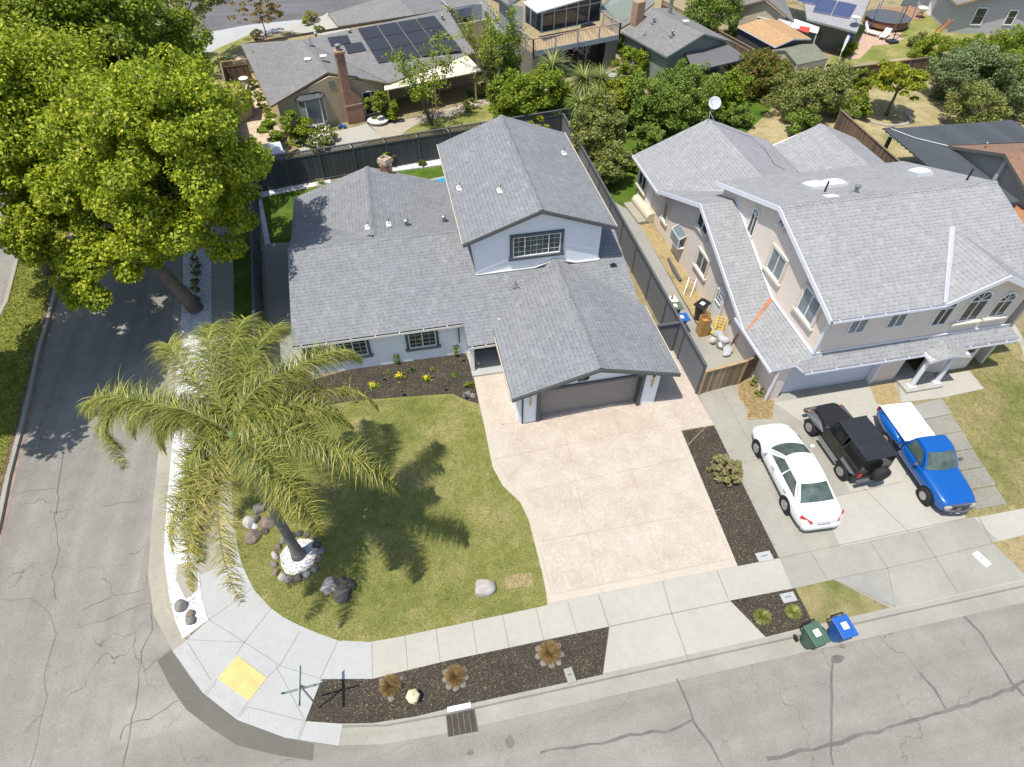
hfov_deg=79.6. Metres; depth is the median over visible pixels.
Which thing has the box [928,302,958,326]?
window
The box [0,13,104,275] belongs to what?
street tree
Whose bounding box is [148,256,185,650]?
gutter
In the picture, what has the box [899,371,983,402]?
porch path
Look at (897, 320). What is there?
window
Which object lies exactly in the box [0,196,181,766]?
side street
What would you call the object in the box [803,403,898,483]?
parked jeep
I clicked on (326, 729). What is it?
gutter grit
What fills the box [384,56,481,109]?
patio cover
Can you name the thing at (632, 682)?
gutter
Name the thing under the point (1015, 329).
path
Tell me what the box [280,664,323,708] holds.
street sign
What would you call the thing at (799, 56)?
shed
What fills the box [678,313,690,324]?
wheelie bin
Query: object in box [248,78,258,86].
bush
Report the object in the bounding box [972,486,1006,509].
paving slab
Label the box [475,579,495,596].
boulder
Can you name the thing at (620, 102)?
tree
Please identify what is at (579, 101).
cabbage palm
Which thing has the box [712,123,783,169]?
cable
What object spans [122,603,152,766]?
crack
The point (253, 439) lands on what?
palm tree
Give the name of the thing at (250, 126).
tan side yard
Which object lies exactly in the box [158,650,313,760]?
asphalt patch
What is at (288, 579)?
edging stone
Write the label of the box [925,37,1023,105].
tree
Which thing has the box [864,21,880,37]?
sun lounger
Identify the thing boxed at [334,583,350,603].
boulder
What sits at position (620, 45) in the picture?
bush
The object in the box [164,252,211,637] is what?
gravel bed corner
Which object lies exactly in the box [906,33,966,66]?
bush
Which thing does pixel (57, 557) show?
crack
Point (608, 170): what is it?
bush
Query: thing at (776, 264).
window
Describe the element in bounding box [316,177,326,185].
grass clump
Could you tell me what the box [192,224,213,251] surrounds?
gravel bed
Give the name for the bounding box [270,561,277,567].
edging stone
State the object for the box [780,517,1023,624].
neighbour apron
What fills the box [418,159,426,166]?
bush
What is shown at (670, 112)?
tree
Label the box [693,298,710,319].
wheelie bin
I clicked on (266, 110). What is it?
bush
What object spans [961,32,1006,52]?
bush
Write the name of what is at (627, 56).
bush
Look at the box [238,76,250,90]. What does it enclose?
water butt
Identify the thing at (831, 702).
crack seal
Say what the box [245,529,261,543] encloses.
boulder
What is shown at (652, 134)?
bush
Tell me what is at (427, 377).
flower plant
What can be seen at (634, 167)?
bush
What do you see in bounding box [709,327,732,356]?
rubbish pile
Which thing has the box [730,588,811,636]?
mulch bed
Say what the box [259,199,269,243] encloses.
back gravel
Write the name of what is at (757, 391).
weed
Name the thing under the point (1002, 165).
house
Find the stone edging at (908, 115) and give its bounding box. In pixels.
[865,113,911,126]
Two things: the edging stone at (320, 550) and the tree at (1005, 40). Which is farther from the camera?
the tree at (1005, 40)
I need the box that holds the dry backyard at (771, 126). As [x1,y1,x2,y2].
[747,55,1023,160]
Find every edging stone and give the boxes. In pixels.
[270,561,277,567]
[271,551,278,559]
[272,568,280,575]
[274,543,281,549]
[278,572,285,581]
[279,536,284,543]
[285,576,293,583]
[293,573,301,581]
[295,530,303,536]
[301,570,309,577]
[304,530,309,537]
[310,565,318,572]
[312,540,320,547]
[314,555,321,563]
[316,546,324,554]
[388,695,394,701]
[460,681,465,687]
[540,659,546,666]
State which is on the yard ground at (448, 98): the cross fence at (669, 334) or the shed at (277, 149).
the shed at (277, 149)
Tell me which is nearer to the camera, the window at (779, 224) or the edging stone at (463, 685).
the edging stone at (463, 685)
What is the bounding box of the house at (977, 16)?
[918,0,1023,34]
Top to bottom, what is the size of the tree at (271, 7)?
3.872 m
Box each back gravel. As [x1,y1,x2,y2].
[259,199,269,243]
[261,179,330,196]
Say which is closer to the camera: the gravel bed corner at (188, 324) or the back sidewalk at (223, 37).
the gravel bed corner at (188, 324)
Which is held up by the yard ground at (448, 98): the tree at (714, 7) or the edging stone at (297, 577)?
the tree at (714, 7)
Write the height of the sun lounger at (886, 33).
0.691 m
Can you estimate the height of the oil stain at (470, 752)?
0.001 m
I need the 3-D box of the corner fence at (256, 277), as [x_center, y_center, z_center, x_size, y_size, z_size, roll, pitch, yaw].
[-14.823,-7.550,35.680,0.130,1.980,17.469,-12,49,-11]
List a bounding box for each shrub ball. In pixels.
[188,254,198,261]
[189,278,199,284]
[190,261,200,268]
[190,268,200,276]
[190,285,199,292]
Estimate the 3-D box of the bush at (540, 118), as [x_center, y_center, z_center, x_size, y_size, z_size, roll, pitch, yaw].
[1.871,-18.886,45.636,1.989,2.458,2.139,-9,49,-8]
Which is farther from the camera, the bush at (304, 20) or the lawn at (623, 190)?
the bush at (304, 20)
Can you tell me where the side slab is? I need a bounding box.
[264,242,301,381]
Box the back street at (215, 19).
[181,0,371,31]
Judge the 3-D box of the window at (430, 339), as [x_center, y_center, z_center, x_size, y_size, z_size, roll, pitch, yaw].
[-4.413,-2.178,30.254,1.750,1.360,0.140,-9,49,-8]
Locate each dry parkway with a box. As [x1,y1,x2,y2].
[795,580,889,623]
[993,535,1023,572]
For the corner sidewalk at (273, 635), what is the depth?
21.75 m
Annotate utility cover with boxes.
[563,667,576,683]
[755,550,773,562]
[779,591,796,603]
[972,551,990,566]
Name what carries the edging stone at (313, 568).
on the lawn at (404, 566)
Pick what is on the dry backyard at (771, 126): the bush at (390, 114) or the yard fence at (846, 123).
the yard fence at (846, 123)
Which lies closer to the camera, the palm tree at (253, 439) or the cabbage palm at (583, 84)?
the palm tree at (253, 439)
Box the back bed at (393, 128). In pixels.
[368,98,490,137]
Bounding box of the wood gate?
[740,354,758,381]
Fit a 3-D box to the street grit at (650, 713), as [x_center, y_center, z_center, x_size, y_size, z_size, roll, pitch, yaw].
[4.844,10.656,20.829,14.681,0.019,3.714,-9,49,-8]
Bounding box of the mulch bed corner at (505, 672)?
[306,627,608,723]
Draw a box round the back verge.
[207,35,259,84]
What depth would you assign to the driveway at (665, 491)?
26.41 m
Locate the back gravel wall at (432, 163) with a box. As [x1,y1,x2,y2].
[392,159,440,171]
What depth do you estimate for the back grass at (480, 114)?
49.17 m
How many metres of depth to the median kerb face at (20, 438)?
28.81 m
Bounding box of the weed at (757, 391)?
[754,387,765,396]
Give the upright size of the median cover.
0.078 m
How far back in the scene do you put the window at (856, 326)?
26.93 m
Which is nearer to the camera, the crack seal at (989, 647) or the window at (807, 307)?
the crack seal at (989, 647)
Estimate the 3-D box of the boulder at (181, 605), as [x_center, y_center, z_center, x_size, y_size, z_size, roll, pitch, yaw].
[-12.228,8.238,22.707,0.463,0.418,0.429,20,51,17]
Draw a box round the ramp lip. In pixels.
[301,721,341,726]
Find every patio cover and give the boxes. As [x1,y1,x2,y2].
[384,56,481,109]
[882,120,1023,203]
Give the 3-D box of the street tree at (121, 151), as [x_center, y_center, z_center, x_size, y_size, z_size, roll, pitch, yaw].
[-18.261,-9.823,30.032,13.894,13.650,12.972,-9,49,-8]
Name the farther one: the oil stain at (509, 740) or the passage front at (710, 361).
the passage front at (710, 361)
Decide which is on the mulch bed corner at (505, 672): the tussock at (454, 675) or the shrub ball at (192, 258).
the tussock at (454, 675)
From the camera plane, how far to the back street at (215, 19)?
66.45 m
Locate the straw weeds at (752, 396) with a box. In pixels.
[738,380,771,417]
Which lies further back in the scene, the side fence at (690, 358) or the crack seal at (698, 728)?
the side fence at (690, 358)
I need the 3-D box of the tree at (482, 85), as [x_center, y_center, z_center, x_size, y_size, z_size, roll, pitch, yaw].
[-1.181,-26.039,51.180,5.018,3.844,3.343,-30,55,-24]
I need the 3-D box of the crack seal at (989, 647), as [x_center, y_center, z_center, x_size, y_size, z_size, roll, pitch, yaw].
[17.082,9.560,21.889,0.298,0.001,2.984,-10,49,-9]
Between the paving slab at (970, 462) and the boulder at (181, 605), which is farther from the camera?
the paving slab at (970, 462)
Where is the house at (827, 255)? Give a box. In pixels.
[632,119,1023,401]
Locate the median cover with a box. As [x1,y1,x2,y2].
[0,208,70,492]
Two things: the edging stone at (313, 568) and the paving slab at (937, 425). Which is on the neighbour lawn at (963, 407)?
the paving slab at (937, 425)
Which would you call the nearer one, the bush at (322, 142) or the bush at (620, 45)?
the bush at (322, 142)
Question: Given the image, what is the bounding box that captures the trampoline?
[862,0,918,32]
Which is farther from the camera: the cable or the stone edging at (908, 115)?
the stone edging at (908, 115)
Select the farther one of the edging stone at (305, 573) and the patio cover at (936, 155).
the patio cover at (936, 155)
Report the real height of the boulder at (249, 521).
0.524 m
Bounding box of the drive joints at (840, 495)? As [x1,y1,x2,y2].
[721,391,965,557]
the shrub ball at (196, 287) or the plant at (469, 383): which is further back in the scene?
the shrub ball at (196, 287)
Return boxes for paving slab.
[914,398,951,418]
[925,414,961,434]
[943,431,972,450]
[956,449,983,470]
[961,467,995,488]
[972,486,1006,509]
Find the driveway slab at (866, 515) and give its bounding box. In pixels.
[774,386,965,546]
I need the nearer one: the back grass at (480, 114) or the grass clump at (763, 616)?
the grass clump at (763, 616)
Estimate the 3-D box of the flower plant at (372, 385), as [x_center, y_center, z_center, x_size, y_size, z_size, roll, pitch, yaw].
[-6.773,0.069,30.020,0.657,0.311,0.610,35,57,27]
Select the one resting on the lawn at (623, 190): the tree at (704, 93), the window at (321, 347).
the tree at (704, 93)
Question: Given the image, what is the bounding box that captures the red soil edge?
[0,223,71,497]
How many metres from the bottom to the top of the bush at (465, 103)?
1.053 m
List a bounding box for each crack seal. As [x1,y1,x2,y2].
[540,719,691,753]
[676,678,722,766]
[766,680,1023,760]
[830,658,833,764]
[919,672,946,709]
[963,616,1023,696]
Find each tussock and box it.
[379,674,401,699]
[444,663,465,687]
[537,639,561,664]
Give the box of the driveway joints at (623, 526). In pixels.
[492,410,730,594]
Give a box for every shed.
[229,82,254,123]
[260,141,285,159]
[736,19,810,51]
[770,44,827,84]
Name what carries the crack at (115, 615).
on the side street at (98, 540)
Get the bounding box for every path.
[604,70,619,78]
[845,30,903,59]
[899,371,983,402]
[1012,324,1023,355]
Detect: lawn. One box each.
[231,394,546,641]
[262,173,443,243]
[397,166,442,177]
[943,332,1023,517]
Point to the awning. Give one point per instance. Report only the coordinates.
(802, 26)
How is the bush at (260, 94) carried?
on the tan side yard at (250, 126)
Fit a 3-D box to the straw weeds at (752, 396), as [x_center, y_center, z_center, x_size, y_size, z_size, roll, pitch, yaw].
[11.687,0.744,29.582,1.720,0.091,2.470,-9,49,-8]
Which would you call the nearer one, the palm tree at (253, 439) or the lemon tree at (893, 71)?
the palm tree at (253, 439)
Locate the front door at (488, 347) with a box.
[475,347,491,350]
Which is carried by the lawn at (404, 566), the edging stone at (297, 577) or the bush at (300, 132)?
the edging stone at (297, 577)
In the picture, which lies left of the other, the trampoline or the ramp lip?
the ramp lip
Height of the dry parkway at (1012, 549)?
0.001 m
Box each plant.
[367,381,381,390]
[388,372,405,382]
[393,354,399,362]
[421,372,432,382]
[453,344,459,355]
[463,381,473,387]
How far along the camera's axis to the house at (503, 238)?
30.52 m
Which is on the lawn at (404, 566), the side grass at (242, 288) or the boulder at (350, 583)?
the boulder at (350, 583)
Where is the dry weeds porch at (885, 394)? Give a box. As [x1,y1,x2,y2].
[870,382,900,404]
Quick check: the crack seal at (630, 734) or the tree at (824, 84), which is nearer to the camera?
the crack seal at (630, 734)
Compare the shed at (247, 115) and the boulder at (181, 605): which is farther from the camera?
the shed at (247, 115)
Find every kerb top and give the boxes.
[162,72,221,637]
[342,581,1023,724]
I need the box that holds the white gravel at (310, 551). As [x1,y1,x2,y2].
[280,539,317,574]
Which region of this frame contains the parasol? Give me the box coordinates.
[838,32,851,59]
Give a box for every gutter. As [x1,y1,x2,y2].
[0,236,75,542]
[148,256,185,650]
[173,641,341,744]
[338,587,1023,745]
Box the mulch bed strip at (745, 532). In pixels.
[682,426,778,565]
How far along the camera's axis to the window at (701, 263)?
33.90 m
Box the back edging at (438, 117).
[400,103,486,134]
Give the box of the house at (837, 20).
[729,0,868,49]
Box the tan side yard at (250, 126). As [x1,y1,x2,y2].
[231,55,289,150]
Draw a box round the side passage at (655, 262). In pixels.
[615,202,732,385]
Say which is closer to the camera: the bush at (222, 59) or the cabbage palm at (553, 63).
the cabbage palm at (553, 63)
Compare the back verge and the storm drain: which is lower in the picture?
the storm drain
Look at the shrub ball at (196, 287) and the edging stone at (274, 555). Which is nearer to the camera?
the edging stone at (274, 555)
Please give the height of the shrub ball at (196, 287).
0.395 m
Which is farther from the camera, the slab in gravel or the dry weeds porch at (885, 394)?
the dry weeds porch at (885, 394)
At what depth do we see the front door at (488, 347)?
31.59 m
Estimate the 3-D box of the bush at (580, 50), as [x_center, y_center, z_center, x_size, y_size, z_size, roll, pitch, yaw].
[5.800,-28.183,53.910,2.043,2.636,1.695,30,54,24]
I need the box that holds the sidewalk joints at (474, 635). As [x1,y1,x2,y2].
[405,601,576,668]
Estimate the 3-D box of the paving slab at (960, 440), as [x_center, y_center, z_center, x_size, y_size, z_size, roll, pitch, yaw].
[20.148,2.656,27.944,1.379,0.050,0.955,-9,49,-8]
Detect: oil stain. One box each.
[466,748,473,755]
[505,735,514,747]
[831,655,844,662]
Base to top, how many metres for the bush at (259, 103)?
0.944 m
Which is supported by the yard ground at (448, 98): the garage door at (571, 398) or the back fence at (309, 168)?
the back fence at (309, 168)
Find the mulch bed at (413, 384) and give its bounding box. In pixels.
[267,353,477,413]
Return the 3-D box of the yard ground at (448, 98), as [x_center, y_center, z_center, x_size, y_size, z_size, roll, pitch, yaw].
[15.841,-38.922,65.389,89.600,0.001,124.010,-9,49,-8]
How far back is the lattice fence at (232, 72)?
52.96 m
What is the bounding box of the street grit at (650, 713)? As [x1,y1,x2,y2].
[469,653,846,766]
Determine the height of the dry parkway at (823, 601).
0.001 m
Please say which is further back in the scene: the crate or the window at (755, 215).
the crate
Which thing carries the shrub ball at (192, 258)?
on the gravel bed corner at (188, 324)
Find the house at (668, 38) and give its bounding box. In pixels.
[599,0,743,80]
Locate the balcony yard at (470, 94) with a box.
[465,75,644,123]
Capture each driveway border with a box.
[474,376,554,602]
[547,560,734,602]
[675,420,736,566]
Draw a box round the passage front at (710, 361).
[701,354,731,393]
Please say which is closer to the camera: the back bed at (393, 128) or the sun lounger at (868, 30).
the back bed at (393, 128)
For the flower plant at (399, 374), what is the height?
0.283 m
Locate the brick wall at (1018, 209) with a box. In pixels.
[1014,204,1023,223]
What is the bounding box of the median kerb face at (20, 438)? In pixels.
[0,236,73,531]
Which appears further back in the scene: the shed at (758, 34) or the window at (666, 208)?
the shed at (758, 34)
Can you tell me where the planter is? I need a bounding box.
[367,116,387,124]
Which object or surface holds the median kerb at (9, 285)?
on the carriageway
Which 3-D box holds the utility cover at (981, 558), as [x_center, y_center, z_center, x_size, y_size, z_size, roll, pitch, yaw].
[18.420,6.880,24.116,0.300,0.066,0.620,-20,51,-17]
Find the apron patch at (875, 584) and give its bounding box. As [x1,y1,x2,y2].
[837,569,892,605]
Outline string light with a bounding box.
[892,129,947,145]
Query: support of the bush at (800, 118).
on the dry backyard at (771, 126)
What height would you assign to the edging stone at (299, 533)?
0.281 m
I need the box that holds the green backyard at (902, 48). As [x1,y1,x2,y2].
[826,12,986,66]
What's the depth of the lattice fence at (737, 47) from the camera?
56.72 m
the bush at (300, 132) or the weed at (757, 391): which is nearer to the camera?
the weed at (757, 391)
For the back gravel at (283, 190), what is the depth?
42.24 m
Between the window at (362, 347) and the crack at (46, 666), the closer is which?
the crack at (46, 666)
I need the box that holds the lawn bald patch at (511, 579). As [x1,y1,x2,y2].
[504,573,532,588]
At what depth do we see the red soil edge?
29.61 m
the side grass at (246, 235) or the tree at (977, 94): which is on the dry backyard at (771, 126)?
the tree at (977, 94)
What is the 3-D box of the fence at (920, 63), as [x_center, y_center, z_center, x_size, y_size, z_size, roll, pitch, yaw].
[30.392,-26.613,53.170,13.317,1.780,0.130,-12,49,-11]
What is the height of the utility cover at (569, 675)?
0.066 m
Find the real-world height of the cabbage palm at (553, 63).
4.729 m
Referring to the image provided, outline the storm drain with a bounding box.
[446,702,477,736]
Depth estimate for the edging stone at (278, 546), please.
24.24 m
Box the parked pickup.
[876,402,976,512]
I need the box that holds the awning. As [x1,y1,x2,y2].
[778,17,818,43]
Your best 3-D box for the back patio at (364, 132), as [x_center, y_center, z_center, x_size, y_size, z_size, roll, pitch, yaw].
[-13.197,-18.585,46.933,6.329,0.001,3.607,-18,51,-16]
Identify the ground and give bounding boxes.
[0,1,1015,745]
[190,0,1023,634]
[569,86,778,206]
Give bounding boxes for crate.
[695,314,711,336]
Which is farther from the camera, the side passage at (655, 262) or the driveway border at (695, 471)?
the side passage at (655, 262)
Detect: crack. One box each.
[0,598,55,765]
[12,488,59,494]
[51,516,59,599]
[56,452,63,510]
[78,602,149,627]
[83,590,142,609]
[119,709,164,739]
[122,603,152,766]
[143,649,169,671]
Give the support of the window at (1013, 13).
in the house at (977, 16)
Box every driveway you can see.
[280,14,347,34]
[480,351,776,593]
[698,379,963,557]
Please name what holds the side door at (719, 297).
in the house at (827, 255)
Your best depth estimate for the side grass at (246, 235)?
38.48 m
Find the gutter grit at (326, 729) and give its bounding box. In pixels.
[154,457,903,737]
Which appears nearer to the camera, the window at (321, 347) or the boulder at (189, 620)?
the boulder at (189, 620)
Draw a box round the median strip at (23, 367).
[0,207,66,472]
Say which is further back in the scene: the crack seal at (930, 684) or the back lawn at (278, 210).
the back lawn at (278, 210)
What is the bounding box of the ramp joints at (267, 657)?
[183,590,372,739]
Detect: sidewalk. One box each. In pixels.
[186,487,371,720]
[198,13,327,52]
[198,255,237,574]
[211,197,238,251]
[370,595,608,678]
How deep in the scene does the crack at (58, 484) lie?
26.38 m
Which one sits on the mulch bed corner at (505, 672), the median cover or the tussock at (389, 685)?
the tussock at (389, 685)
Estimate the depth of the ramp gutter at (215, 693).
20.40 m
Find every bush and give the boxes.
[213,56,234,67]
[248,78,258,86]
[249,28,262,40]
[253,89,263,99]
[256,97,265,108]
[257,109,313,147]
[261,107,271,115]
[300,10,318,25]
[305,132,330,152]
[307,12,318,20]
[313,25,324,30]
[313,124,338,143]
[363,90,398,120]
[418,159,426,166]
[462,97,479,111]
[526,115,549,127]
[557,49,576,74]
[568,47,589,76]
[592,138,632,184]
[610,45,649,76]
[617,33,624,52]
[627,122,665,154]
[629,151,640,171]
[701,66,754,108]
[706,453,743,486]
[722,102,756,127]
[723,46,794,98]
[724,24,737,38]
[786,106,822,134]
[830,85,872,117]
[838,42,858,56]
[850,66,874,88]
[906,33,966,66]
[907,31,928,45]
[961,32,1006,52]
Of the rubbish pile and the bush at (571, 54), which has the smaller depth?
the rubbish pile
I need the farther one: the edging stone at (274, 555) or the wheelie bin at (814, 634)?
the edging stone at (274, 555)
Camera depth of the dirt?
66.84 m
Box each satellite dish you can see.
[707,96,720,122]
[851,15,860,20]
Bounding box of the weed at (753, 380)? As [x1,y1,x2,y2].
[750,376,758,386]
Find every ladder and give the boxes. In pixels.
[683,277,696,296]
[712,315,725,334]
[935,19,953,31]
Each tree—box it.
[0,0,214,197]
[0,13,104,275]
[0,13,274,313]
[2,0,154,59]
[75,312,400,607]
[148,0,228,28]
[227,0,283,37]
[382,30,467,125]
[442,1,529,95]
[473,49,521,92]
[485,68,544,119]
[487,23,529,76]
[526,62,575,116]
[568,84,628,163]
[584,74,646,127]
[619,68,694,132]
[656,57,725,125]
[682,0,745,37]
[760,58,858,121]
[867,59,929,115]
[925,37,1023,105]
[941,78,1014,123]
[959,24,1023,84]
[995,66,1023,119]
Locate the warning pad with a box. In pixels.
[217,656,266,700]
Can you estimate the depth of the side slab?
34.78 m
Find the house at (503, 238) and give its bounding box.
[287,115,681,423]
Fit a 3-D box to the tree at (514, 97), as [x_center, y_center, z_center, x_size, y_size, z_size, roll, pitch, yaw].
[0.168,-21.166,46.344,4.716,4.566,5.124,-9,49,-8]
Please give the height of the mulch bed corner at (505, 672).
0.001 m
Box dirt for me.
[879,7,924,19]
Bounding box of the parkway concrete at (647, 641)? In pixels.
[546,508,1023,672]
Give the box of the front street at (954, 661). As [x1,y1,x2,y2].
[103,514,1023,766]
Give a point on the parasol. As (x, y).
(849, 35)
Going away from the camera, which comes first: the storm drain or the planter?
the storm drain
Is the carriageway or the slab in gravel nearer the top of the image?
the carriageway
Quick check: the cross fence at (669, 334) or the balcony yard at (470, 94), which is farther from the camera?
the balcony yard at (470, 94)
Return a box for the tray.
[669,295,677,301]
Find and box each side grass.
[232,252,258,391]
[236,182,249,251]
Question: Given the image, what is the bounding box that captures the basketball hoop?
[885,0,918,43]
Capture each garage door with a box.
[540,377,638,414]
[780,365,873,392]
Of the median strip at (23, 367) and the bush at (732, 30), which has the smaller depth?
the median strip at (23, 367)
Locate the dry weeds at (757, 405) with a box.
[737,378,774,418]
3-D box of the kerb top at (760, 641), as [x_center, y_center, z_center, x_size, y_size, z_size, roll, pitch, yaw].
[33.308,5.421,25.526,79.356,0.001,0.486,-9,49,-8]
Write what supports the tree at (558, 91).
on the lawn at (623, 190)
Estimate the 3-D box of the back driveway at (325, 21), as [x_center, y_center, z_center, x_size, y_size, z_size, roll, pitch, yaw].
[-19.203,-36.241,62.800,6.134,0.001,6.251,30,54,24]
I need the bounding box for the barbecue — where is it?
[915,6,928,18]
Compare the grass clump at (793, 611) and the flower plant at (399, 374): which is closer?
the grass clump at (793, 611)
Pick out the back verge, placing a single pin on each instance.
(227, 50)
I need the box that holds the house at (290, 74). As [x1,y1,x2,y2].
[241,0,489,134]
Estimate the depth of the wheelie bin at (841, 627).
21.53 m
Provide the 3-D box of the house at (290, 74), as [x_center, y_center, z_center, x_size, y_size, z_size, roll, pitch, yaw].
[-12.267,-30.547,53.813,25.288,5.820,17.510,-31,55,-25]
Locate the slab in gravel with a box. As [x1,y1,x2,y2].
[176,562,198,598]
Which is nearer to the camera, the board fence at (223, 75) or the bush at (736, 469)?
the bush at (736, 469)
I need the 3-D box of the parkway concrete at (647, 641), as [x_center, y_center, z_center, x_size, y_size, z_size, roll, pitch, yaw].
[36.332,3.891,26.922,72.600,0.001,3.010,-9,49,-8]
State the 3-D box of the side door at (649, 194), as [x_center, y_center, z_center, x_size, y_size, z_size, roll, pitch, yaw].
[8.850,-11.997,39.704,0.050,2.100,0.950,-9,49,-8]
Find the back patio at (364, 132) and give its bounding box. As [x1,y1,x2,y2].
[295,124,381,153]
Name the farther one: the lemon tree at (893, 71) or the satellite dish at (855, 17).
the satellite dish at (855, 17)
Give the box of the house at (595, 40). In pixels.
[441,0,620,81]
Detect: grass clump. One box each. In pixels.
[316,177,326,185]
[753,607,771,625]
[785,604,801,619]
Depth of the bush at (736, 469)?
26.32 m
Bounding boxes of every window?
[297,98,327,126]
[303,346,330,365]
[334,340,373,360]
[362,89,379,114]
[405,330,440,351]
[460,16,470,22]
[508,229,564,261]
[635,169,647,196]
[659,197,670,226]
[669,224,686,249]
[692,246,710,281]
[693,209,708,240]
[747,207,759,237]
[762,242,789,287]
[774,215,785,232]
[791,281,821,331]
[845,319,869,334]
[884,313,909,328]
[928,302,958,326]
[955,290,993,321]
[967,348,978,353]
[969,7,989,25]
[985,291,1017,317]
[1002,9,1019,25]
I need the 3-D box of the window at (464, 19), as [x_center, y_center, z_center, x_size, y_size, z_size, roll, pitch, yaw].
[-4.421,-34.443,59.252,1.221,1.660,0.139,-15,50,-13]
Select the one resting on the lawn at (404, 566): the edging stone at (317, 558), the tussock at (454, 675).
the edging stone at (317, 558)
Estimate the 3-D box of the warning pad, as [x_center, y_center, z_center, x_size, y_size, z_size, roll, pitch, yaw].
[-9.250,10.102,21.106,1.465,0.017,0.896,23,52,19]
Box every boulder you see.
[174,599,187,611]
[185,609,194,617]
[185,616,194,624]
[242,515,256,528]
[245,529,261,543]
[252,523,258,528]
[253,502,265,514]
[260,516,274,528]
[261,528,268,534]
[320,576,335,594]
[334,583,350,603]
[336,576,345,586]
[344,578,355,589]
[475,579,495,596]
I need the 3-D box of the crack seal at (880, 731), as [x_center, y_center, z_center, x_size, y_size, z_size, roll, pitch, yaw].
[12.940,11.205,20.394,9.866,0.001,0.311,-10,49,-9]
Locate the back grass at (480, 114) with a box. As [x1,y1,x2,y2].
[400,104,493,137]
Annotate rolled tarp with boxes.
[667,258,681,281]
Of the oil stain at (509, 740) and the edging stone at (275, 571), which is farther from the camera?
the edging stone at (275, 571)
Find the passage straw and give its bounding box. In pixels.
[641,224,724,334]
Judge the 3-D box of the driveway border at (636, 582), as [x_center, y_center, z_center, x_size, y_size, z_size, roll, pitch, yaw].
[5.034,7.531,23.491,7.560,0.001,0.327,-9,49,-8]
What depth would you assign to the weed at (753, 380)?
30.05 m
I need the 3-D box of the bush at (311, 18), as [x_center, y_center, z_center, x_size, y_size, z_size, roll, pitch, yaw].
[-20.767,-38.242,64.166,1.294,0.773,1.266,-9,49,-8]
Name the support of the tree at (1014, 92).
on the dry backyard at (771, 126)
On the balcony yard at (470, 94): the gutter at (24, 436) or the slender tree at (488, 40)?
the slender tree at (488, 40)
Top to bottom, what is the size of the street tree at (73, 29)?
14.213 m
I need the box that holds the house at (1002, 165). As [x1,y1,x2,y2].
[948,142,1023,207]
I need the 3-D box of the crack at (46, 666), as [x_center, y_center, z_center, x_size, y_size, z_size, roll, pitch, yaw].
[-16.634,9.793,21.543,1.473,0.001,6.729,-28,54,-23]
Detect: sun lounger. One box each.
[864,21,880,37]
[878,27,891,40]
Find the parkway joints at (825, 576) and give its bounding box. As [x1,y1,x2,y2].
[598,515,991,670]
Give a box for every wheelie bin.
[672,301,683,312]
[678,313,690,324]
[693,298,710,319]
[793,619,830,649]
[823,612,858,642]
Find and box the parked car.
[752,423,843,530]
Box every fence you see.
[220,58,252,82]
[220,62,241,141]
[249,180,266,368]
[256,108,569,190]
[561,112,706,393]
[656,321,680,350]
[661,0,795,78]
[698,359,748,394]
[796,56,931,92]
[833,109,899,162]
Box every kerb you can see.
[0,233,72,519]
[0,258,17,313]
[342,585,1023,727]
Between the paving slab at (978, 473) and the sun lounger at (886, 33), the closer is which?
the paving slab at (978, 473)
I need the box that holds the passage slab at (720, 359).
[701,335,740,365]
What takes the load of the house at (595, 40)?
on the yard ground at (448, 98)
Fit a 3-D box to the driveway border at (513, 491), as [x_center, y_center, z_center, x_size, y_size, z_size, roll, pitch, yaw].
[-0.274,3.829,26.803,0.968,0.001,12.250,-13,49,-12]
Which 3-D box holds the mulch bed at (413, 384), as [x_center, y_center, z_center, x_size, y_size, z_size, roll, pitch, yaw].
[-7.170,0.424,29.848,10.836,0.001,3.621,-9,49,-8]
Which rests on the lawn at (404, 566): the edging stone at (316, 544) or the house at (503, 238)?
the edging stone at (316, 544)
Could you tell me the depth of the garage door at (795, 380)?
29.77 m
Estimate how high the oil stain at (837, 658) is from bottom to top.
0.001 m
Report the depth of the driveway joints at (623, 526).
25.38 m
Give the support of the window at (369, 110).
in the house at (290, 74)
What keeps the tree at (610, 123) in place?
on the lawn at (623, 190)
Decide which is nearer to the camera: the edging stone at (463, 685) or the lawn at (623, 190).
the edging stone at (463, 685)
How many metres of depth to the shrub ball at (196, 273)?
35.78 m
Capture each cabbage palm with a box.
[532,45,575,93]
[564,89,592,131]
[565,60,606,122]
[584,60,618,97]
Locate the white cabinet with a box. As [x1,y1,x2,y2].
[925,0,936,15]
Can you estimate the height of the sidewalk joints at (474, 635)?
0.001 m
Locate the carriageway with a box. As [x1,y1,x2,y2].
[0,192,22,306]
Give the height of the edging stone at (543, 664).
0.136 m
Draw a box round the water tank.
[623,194,654,224]
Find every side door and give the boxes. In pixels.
[645,182,653,207]
[710,285,725,321]
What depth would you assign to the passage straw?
36.36 m
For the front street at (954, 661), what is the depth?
20.40 m

